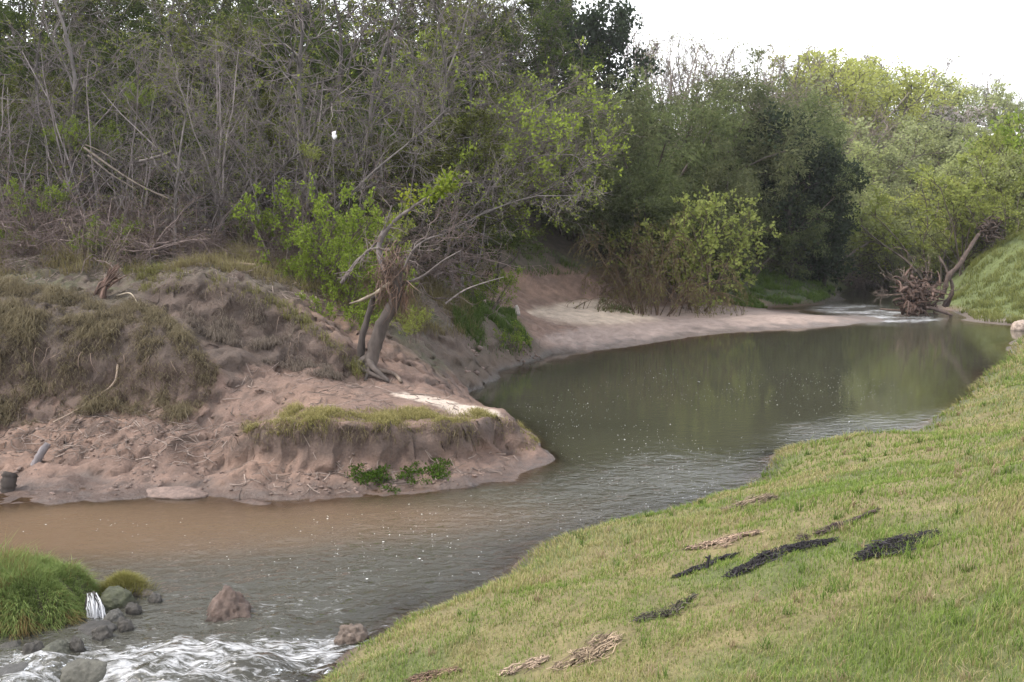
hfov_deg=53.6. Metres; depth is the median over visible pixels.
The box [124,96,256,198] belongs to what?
dead brush
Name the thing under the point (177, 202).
dead brush
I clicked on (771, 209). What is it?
evergreen tree
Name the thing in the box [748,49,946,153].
tree
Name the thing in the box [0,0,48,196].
bare tree
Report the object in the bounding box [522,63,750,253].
feathery willow
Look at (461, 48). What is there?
olive tree
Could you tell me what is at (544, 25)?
olive tree
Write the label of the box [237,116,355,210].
olive tree
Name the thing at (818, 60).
bare tree
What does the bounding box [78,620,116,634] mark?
stone
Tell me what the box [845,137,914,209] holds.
tree
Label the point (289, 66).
bare tree
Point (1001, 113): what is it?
tree
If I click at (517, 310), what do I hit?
pale stone
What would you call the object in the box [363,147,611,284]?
leaning tree
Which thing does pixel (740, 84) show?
feathery willow
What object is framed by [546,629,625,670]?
dry heap
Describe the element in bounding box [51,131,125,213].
olive tree
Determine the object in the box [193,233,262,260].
dead brush
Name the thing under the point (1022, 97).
bare tree
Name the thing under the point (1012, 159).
tree
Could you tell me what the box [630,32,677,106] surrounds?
bare tree
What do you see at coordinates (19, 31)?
olive tree
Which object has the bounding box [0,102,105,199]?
dead brush
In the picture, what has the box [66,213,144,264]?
leafy shrub
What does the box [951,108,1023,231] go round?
leafy tree
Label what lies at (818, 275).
evergreen tree
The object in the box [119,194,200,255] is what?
dead brush
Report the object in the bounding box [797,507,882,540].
flood debris
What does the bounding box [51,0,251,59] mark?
olive tree
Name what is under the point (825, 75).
bare tree
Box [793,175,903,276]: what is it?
tree
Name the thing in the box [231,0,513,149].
olive tree
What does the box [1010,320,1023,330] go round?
pale stone
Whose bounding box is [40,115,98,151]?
leafy shrub
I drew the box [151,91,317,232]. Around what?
bare sapling
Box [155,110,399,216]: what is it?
dead brush
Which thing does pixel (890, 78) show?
tree
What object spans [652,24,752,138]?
bare tree
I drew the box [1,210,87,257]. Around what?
dead brush
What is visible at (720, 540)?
dry mat
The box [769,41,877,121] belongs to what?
bare tree
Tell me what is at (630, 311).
grass
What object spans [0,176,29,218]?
olive tree
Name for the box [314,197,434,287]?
leafy shrub
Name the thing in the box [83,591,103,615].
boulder
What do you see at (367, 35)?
bare tree
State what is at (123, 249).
dead brush
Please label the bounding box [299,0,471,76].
olive tree
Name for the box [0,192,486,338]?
dry grass
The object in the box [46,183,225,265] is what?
dead brush
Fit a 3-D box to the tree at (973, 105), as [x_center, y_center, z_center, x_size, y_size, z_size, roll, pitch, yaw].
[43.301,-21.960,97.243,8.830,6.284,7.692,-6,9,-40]
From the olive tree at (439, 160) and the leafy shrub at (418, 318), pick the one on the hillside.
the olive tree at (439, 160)
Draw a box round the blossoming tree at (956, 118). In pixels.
[889,108,968,155]
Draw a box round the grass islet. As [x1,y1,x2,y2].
[0,526,106,640]
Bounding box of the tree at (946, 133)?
[808,103,973,217]
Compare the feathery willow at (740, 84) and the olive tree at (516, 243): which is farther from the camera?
the feathery willow at (740, 84)
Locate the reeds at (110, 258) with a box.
[103,227,129,261]
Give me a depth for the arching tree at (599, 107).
32.26 m
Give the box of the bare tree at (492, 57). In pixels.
[407,0,542,221]
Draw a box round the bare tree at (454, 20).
[395,0,496,102]
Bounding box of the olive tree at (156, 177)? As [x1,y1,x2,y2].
[113,168,177,225]
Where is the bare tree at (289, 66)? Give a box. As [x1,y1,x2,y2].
[177,0,344,169]
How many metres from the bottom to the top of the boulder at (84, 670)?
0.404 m
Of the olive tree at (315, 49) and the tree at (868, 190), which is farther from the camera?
the tree at (868, 190)
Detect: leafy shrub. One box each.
[0,176,77,227]
[0,226,47,255]
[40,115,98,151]
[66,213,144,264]
[80,119,128,153]
[112,79,156,112]
[221,203,285,242]
[231,172,400,285]
[275,252,328,291]
[275,257,299,271]
[285,235,418,319]
[288,216,390,292]
[295,282,382,330]
[297,141,324,166]
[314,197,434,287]
[389,304,433,343]
[444,262,525,311]
[493,320,532,354]
[525,224,553,240]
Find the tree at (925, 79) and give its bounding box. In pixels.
[815,54,971,149]
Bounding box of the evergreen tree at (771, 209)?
[745,162,786,248]
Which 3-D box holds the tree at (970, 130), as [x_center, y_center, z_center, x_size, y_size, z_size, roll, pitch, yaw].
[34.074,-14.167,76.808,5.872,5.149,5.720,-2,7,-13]
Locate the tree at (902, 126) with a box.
[846,110,970,198]
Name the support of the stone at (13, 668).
in the river
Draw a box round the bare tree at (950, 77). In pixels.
[920,64,972,116]
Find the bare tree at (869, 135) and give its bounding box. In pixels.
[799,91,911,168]
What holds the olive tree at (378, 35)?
on the hillside
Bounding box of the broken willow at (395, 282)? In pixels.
[334,164,468,382]
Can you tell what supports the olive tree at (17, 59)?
on the hillside
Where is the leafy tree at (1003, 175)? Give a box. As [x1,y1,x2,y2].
[941,146,1023,253]
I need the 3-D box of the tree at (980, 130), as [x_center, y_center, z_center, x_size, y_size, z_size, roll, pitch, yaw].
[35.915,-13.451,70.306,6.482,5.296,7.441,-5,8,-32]
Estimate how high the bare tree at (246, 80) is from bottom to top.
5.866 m
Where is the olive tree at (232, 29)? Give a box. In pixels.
[143,0,338,184]
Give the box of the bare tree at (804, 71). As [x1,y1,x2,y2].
[759,33,842,98]
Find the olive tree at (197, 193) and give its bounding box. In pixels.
[172,164,234,229]
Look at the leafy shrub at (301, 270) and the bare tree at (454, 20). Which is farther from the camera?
the bare tree at (454, 20)
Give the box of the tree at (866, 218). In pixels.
[843,189,916,287]
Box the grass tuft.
[95,568,160,600]
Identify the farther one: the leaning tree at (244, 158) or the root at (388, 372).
the leaning tree at (244, 158)
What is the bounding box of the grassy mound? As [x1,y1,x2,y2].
[829,227,1023,323]
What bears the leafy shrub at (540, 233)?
on the hillside
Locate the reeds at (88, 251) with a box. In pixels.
[66,224,102,262]
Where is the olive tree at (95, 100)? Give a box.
[40,76,162,178]
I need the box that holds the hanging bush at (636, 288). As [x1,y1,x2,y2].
[566,202,754,317]
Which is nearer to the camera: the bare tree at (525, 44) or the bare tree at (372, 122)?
the bare tree at (372, 122)
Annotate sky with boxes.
[1,0,1023,138]
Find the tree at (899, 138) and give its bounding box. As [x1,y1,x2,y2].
[794,112,971,204]
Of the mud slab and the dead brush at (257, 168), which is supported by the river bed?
the mud slab
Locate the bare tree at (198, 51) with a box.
[139,0,283,214]
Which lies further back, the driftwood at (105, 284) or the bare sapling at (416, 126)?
the bare sapling at (416, 126)
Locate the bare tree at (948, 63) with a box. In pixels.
[893,46,969,119]
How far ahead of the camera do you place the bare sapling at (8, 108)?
22.52 m
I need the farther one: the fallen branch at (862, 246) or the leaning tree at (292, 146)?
the fallen branch at (862, 246)
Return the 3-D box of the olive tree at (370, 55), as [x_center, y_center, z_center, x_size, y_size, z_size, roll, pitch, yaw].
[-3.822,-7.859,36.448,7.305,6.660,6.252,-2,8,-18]
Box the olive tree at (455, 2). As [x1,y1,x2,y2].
[331,0,523,111]
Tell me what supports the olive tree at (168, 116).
on the hillside
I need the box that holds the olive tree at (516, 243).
[414,140,550,294]
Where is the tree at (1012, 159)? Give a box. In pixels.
[968,139,1023,194]
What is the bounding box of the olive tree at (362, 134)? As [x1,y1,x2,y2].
[279,86,411,224]
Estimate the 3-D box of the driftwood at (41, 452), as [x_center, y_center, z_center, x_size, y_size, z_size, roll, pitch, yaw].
[-7.240,1.758,15.563,0.310,0.413,0.164,0,7,0]
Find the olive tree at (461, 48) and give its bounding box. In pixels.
[400,18,536,168]
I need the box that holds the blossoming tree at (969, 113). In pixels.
[922,100,997,143]
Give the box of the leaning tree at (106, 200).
[45,182,199,240]
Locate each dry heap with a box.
[406,665,463,681]
[497,653,550,675]
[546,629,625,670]
[720,492,778,510]
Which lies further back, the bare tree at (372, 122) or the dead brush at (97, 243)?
the bare tree at (372, 122)
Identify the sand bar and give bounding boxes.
[529,288,874,356]
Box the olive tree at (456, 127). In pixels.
[364,90,543,290]
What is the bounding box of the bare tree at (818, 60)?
[774,40,866,106]
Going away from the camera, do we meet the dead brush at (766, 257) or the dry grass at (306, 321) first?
the dry grass at (306, 321)
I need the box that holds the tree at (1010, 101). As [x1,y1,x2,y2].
[981,88,1023,132]
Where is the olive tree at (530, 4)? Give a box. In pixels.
[447,0,623,113]
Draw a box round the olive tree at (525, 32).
[468,0,580,95]
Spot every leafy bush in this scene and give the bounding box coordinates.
[607,182,782,311]
[846,160,1023,288]
[856,238,929,291]
[897,227,983,285]
[953,178,1023,246]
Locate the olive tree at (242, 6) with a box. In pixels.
[149,0,291,95]
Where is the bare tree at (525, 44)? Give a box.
[478,0,558,89]
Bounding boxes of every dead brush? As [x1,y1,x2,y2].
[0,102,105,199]
[0,143,129,222]
[0,143,129,256]
[0,151,241,280]
[0,158,154,237]
[0,167,102,257]
[0,173,173,268]
[0,195,121,273]
[0,252,32,272]
[1,84,155,190]
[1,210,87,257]
[7,192,128,257]
[24,154,252,247]
[42,111,202,201]
[42,176,179,253]
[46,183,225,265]
[49,123,169,202]
[57,226,138,258]
[93,118,242,204]
[97,147,274,234]
[99,214,170,252]
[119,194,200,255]
[122,123,330,210]
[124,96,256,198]
[133,172,302,263]
[135,166,332,264]
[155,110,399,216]
[158,214,243,258]
[164,246,212,262]
[191,196,356,259]
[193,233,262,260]
[205,227,307,268]
[208,126,494,272]
[209,167,332,239]
[223,174,441,288]
[250,226,329,270]
[251,173,441,294]
[260,201,436,294]
[260,235,301,265]
[287,148,550,292]
[287,156,488,301]
[311,215,431,307]
[313,166,518,325]
[717,236,783,270]
[740,237,795,275]
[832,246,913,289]
[839,263,906,289]
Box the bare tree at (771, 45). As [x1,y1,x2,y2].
[722,35,798,111]
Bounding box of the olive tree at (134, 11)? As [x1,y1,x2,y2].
[83,0,296,128]
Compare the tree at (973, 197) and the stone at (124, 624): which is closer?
the stone at (124, 624)
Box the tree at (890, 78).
[861,67,931,136]
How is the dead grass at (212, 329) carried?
on the earth bank at (49, 474)
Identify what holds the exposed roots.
hanging from the earth bank at (49, 474)
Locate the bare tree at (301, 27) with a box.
[182,0,423,219]
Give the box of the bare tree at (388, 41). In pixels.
[264,0,492,222]
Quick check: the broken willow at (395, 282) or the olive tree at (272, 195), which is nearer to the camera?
the broken willow at (395, 282)
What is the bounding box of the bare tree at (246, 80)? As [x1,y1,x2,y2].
[179,12,330,207]
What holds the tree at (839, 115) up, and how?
on the hillside
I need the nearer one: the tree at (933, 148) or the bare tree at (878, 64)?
the tree at (933, 148)
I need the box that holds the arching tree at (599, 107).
[296,0,624,224]
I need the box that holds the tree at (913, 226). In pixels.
[870,201,967,283]
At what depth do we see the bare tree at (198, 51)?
24.57 m
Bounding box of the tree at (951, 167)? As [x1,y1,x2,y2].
[900,151,1020,258]
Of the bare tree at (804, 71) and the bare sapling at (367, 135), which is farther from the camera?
the bare tree at (804, 71)
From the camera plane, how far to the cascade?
10.12 m
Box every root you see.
[53,364,118,422]
[361,364,402,382]
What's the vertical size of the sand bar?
1.040 m
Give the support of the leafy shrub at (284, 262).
on the hillside
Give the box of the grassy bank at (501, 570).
[291,338,1023,681]
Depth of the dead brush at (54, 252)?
20.65 m
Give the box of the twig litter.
[0,225,518,499]
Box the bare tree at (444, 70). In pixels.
[328,0,544,236]
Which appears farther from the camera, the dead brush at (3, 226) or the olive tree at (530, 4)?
the olive tree at (530, 4)
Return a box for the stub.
[705,555,710,568]
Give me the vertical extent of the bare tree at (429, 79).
9.008 m
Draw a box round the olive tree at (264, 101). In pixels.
[199,81,302,182]
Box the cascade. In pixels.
[86,593,105,618]
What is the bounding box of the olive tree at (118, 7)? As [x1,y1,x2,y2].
[51,0,173,76]
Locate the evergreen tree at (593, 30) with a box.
[555,0,666,144]
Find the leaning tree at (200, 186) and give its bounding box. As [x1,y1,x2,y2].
[120,149,247,240]
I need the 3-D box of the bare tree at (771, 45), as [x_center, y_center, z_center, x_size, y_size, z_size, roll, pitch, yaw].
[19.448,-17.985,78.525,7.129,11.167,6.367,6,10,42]
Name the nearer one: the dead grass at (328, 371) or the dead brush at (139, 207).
the dead grass at (328, 371)
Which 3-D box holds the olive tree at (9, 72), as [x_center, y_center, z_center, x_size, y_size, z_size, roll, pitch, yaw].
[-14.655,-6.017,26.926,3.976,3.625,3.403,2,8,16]
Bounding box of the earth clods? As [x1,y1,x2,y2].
[8,341,540,499]
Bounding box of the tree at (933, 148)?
[863,131,968,204]
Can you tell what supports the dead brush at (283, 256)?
on the hillside
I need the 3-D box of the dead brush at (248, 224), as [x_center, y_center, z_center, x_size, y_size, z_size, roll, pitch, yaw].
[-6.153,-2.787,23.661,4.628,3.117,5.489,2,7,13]
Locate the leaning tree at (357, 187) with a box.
[301,63,468,232]
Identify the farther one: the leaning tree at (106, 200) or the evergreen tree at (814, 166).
the evergreen tree at (814, 166)
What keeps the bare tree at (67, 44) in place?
on the hillside
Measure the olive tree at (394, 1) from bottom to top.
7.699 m
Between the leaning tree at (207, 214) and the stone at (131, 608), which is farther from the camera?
the leaning tree at (207, 214)
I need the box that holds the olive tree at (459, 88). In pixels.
[329,76,483,197]
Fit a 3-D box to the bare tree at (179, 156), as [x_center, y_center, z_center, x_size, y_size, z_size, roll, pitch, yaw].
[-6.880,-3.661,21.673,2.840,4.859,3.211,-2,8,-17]
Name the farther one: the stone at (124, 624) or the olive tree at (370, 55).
the olive tree at (370, 55)
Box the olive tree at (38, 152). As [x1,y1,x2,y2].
[0,108,68,202]
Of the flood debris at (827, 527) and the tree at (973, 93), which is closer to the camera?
the flood debris at (827, 527)
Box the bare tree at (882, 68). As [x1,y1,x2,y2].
[857,46,919,115]
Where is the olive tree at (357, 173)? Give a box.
[279,149,387,237]
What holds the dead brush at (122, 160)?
on the hillside
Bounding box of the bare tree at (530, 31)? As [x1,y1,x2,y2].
[463,0,577,152]
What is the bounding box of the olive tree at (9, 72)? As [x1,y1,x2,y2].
[0,66,30,164]
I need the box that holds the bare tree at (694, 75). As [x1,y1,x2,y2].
[654,33,733,140]
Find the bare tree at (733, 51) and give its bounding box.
[691,31,798,140]
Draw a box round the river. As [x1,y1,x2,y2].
[0,284,1023,681]
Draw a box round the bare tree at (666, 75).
[638,21,715,152]
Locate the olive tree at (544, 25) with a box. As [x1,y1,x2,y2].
[386,0,604,124]
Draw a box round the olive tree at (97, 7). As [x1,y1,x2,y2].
[23,0,189,106]
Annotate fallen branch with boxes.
[83,147,169,199]
[85,144,116,160]
[87,155,135,189]
[139,151,170,162]
[445,277,503,303]
[832,234,884,267]
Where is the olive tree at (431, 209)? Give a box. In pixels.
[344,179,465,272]
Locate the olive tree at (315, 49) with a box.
[179,3,379,188]
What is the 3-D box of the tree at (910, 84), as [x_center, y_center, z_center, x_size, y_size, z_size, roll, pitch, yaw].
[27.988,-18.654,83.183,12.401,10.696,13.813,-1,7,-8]
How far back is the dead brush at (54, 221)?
21.33 m
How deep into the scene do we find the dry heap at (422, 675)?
7.79 m
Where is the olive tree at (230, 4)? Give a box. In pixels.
[195,0,383,79]
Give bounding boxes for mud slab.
[146,486,208,500]
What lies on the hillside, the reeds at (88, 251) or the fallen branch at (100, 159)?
the reeds at (88, 251)
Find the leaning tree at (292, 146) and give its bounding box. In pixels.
[180,68,363,241]
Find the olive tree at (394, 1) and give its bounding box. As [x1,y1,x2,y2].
[362,0,548,76]
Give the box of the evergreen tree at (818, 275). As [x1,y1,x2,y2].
[794,151,871,288]
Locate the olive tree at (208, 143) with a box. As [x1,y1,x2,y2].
[166,120,283,224]
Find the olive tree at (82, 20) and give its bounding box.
[0,0,128,109]
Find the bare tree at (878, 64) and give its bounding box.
[776,46,903,119]
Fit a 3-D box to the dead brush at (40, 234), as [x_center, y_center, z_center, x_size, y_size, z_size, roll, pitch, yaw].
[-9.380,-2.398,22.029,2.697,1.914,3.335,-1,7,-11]
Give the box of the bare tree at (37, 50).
[0,0,133,187]
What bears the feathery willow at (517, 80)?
on the hillside
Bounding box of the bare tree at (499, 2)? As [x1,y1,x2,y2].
[466,0,552,96]
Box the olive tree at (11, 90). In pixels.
[0,62,110,182]
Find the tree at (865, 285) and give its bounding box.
[823,210,913,286]
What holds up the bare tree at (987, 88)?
on the hillside
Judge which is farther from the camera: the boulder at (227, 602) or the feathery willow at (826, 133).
the feathery willow at (826, 133)
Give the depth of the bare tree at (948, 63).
94.06 m
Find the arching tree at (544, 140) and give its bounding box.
[365,24,638,253]
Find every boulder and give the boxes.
[41,639,70,653]
[60,658,106,681]
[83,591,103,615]
[100,585,135,609]
[205,584,252,622]
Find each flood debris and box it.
[632,591,697,621]
[671,551,741,578]
[721,537,838,576]
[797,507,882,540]
[852,528,946,559]
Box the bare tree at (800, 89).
[735,68,812,112]
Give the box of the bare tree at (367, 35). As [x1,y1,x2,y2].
[264,0,451,212]
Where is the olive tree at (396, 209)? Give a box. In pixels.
[322,175,434,254]
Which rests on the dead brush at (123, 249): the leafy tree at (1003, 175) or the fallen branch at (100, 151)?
the fallen branch at (100, 151)
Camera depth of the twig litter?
16.29 m
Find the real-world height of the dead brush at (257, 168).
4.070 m
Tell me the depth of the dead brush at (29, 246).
20.88 m
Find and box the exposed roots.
[10,284,544,452]
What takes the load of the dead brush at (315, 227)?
on the hillside
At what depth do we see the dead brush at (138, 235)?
21.60 m
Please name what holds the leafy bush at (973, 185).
on the grassy mound
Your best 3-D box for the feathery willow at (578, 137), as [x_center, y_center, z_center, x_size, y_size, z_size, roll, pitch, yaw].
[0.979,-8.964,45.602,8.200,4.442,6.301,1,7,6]
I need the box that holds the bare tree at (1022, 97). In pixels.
[985,71,1023,113]
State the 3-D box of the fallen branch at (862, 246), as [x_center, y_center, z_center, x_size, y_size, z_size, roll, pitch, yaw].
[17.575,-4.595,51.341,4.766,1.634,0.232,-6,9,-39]
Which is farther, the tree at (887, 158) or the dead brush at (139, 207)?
the tree at (887, 158)
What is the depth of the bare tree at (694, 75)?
66.34 m
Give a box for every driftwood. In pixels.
[0,471,18,492]
[30,442,50,465]
[93,262,126,298]
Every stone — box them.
[0,640,20,648]
[0,662,28,675]
[21,640,43,653]
[69,635,84,652]
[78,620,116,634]
[91,625,112,640]
[103,608,124,621]
[117,616,133,631]
[125,602,142,614]
[132,588,152,596]
[148,593,162,602]
[334,623,370,650]
[514,305,519,315]
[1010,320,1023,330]
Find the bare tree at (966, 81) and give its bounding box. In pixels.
[928,63,992,110]
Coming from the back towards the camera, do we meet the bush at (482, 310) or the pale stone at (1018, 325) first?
the pale stone at (1018, 325)
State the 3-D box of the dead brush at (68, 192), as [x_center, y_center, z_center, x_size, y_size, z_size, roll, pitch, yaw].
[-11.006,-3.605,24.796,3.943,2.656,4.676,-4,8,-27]
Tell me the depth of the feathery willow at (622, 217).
41.93 m
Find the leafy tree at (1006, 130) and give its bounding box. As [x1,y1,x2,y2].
[961,107,1023,200]
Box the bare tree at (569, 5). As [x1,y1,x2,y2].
[497,0,585,93]
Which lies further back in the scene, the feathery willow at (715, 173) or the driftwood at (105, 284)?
the feathery willow at (715, 173)
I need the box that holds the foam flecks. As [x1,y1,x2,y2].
[23,367,897,578]
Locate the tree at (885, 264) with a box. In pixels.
[835,175,982,290]
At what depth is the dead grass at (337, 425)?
15.36 m
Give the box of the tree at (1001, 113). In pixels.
[977,83,1023,141]
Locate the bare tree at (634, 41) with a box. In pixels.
[602,6,666,106]
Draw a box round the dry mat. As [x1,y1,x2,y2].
[682,529,764,550]
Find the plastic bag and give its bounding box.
[332,131,336,139]
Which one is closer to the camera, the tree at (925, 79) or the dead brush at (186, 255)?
the dead brush at (186, 255)
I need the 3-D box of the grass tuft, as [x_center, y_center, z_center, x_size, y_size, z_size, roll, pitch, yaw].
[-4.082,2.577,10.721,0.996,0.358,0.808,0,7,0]
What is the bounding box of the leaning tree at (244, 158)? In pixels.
[109,131,353,230]
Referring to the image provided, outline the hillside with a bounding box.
[0,40,1022,405]
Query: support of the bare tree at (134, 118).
on the hillside
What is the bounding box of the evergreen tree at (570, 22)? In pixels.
[517,0,615,97]
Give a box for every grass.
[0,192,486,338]
[0,273,222,428]
[121,258,366,380]
[172,280,298,351]
[235,416,527,454]
[239,399,538,451]
[258,331,358,380]
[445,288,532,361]
[504,230,582,276]
[597,298,633,314]
[710,264,835,307]
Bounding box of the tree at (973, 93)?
[916,71,1012,133]
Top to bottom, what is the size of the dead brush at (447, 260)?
4.308 m
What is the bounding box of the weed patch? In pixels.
[344,457,454,493]
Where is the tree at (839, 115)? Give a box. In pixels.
[669,71,852,202]
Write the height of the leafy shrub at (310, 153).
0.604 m
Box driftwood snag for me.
[872,233,980,316]
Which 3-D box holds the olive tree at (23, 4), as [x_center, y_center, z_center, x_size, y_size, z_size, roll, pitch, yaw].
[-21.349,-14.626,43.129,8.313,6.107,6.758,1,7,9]
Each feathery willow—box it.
[414,73,571,200]
[462,71,570,145]
[481,64,662,251]
[494,58,659,161]
[503,99,607,180]
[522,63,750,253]
[525,170,616,240]
[528,152,747,281]
[565,41,834,226]
[582,165,659,250]
[606,135,776,292]
[637,67,853,217]
[651,95,846,229]
[678,149,859,282]
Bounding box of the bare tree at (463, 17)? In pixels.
[331,0,553,236]
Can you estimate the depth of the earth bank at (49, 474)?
16.50 m
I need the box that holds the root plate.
[973,211,1009,242]
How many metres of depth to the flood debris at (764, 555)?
8.25 m
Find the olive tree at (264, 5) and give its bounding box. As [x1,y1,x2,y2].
[166,0,370,123]
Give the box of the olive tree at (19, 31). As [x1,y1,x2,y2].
[0,3,243,140]
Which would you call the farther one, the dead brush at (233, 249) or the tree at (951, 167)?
the tree at (951, 167)
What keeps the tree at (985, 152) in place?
on the hillside
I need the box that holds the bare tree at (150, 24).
[63,0,265,147]
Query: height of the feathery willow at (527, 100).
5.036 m
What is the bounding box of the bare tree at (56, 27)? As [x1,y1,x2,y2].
[0,0,128,164]
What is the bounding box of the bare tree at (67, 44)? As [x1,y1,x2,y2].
[0,0,188,220]
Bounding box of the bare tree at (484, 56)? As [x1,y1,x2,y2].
[373,0,591,230]
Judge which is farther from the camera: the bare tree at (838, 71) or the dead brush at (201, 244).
the bare tree at (838, 71)
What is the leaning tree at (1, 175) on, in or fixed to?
on the hillside
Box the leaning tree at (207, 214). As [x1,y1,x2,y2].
[108,138,262,244]
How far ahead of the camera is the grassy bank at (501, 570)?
8.06 m
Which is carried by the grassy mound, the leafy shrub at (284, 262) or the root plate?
the root plate
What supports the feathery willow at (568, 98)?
on the hillside
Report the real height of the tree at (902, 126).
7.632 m
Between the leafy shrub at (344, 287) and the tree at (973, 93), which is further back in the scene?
the tree at (973, 93)
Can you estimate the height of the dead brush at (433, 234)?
4.636 m
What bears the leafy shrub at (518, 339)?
on the hillside
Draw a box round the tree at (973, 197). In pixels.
[947,167,1012,258]
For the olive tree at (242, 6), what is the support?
on the hillside
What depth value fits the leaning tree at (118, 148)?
23.17 m
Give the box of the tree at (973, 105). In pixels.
[921,77,1003,124]
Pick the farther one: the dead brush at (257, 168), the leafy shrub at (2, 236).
the dead brush at (257, 168)
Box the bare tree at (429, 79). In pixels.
[364,25,552,273]
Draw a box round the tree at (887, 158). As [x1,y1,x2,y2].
[804,131,944,224]
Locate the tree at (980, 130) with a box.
[965,119,1018,169]
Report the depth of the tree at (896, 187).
57.48 m
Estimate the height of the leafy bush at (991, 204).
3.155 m
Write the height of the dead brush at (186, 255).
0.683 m
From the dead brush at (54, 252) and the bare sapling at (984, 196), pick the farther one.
the bare sapling at (984, 196)
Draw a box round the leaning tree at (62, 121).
[0,75,194,219]
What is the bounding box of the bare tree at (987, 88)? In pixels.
[964,65,1018,127]
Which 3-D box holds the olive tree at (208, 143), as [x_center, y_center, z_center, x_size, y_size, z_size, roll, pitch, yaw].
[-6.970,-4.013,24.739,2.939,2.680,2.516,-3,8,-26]
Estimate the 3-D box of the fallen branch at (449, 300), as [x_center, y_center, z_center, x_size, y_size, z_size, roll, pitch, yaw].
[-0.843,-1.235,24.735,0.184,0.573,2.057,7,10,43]
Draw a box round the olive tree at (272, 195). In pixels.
[241,173,292,232]
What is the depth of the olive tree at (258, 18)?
47.07 m
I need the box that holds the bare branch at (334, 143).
[326,102,340,175]
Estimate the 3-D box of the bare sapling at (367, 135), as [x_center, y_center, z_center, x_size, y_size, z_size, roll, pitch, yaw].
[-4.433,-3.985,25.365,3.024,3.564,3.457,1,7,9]
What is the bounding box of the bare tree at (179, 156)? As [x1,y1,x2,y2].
[113,54,254,257]
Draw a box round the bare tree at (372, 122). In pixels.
[308,59,446,220]
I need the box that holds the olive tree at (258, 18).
[159,0,349,72]
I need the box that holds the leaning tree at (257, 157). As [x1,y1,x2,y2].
[135,99,360,249]
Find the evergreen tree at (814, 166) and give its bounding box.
[723,101,860,294]
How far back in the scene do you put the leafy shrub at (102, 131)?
23.41 m
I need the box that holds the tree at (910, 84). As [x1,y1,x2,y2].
[796,47,966,147]
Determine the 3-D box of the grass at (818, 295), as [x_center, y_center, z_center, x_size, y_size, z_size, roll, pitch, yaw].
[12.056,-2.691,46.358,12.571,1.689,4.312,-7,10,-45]
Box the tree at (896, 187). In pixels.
[844,158,931,231]
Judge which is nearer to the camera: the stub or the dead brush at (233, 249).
the stub
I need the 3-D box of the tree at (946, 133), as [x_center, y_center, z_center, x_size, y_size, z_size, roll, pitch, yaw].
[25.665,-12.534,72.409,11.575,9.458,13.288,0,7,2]
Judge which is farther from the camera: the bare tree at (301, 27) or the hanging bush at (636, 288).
the hanging bush at (636, 288)
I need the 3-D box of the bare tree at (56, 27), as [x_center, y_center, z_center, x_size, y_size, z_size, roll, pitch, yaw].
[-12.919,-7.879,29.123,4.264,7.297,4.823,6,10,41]
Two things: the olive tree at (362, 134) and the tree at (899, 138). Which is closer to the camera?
the olive tree at (362, 134)
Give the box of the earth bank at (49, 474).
[0,297,554,503]
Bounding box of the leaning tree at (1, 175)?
[0,109,98,234]
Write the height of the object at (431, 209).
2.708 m
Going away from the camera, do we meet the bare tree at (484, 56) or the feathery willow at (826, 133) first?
the bare tree at (484, 56)
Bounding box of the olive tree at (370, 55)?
[312,32,505,174]
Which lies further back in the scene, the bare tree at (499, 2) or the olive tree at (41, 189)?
the bare tree at (499, 2)
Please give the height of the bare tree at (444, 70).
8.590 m
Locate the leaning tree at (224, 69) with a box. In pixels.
[169,24,305,234]
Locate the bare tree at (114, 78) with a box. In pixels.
[62,26,196,202]
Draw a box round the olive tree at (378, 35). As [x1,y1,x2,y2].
[250,0,452,99]
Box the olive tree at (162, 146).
[104,114,213,220]
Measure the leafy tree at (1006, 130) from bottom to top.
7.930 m
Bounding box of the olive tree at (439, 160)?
[323,127,465,239]
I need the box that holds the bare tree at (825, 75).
[804,48,842,98]
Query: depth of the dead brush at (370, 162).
26.60 m
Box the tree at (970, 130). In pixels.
[912,122,989,174]
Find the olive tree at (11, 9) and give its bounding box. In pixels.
[0,6,43,107]
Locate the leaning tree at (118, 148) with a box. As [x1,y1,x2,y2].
[17,76,182,224]
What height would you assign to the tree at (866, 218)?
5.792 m
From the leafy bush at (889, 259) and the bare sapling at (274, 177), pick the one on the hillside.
the bare sapling at (274, 177)
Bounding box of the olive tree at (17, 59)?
[0,0,158,157]
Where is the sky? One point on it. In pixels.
(986, 32)
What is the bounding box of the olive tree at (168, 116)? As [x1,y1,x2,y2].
[89,88,242,177]
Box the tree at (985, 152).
[956,136,1023,174]
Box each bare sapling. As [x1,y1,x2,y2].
[0,34,153,233]
[0,68,70,232]
[0,124,128,236]
[66,122,173,225]
[73,22,267,243]
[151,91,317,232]
[153,137,269,243]
[189,60,347,235]
[196,134,330,250]
[276,108,378,224]
[329,106,438,224]
[370,109,535,275]
[411,146,511,289]
[943,177,1018,255]
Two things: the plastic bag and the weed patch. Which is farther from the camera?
the plastic bag
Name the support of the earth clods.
on the earth bank at (49, 474)
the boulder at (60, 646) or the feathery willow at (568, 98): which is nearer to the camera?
the boulder at (60, 646)
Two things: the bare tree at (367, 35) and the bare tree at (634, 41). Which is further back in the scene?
the bare tree at (634, 41)
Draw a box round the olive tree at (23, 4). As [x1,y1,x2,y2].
[0,0,116,46]
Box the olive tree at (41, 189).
[12,170,66,221]
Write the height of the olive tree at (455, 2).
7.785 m
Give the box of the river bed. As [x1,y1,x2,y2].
[0,285,1021,681]
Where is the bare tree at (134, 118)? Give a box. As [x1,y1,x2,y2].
[83,26,223,203]

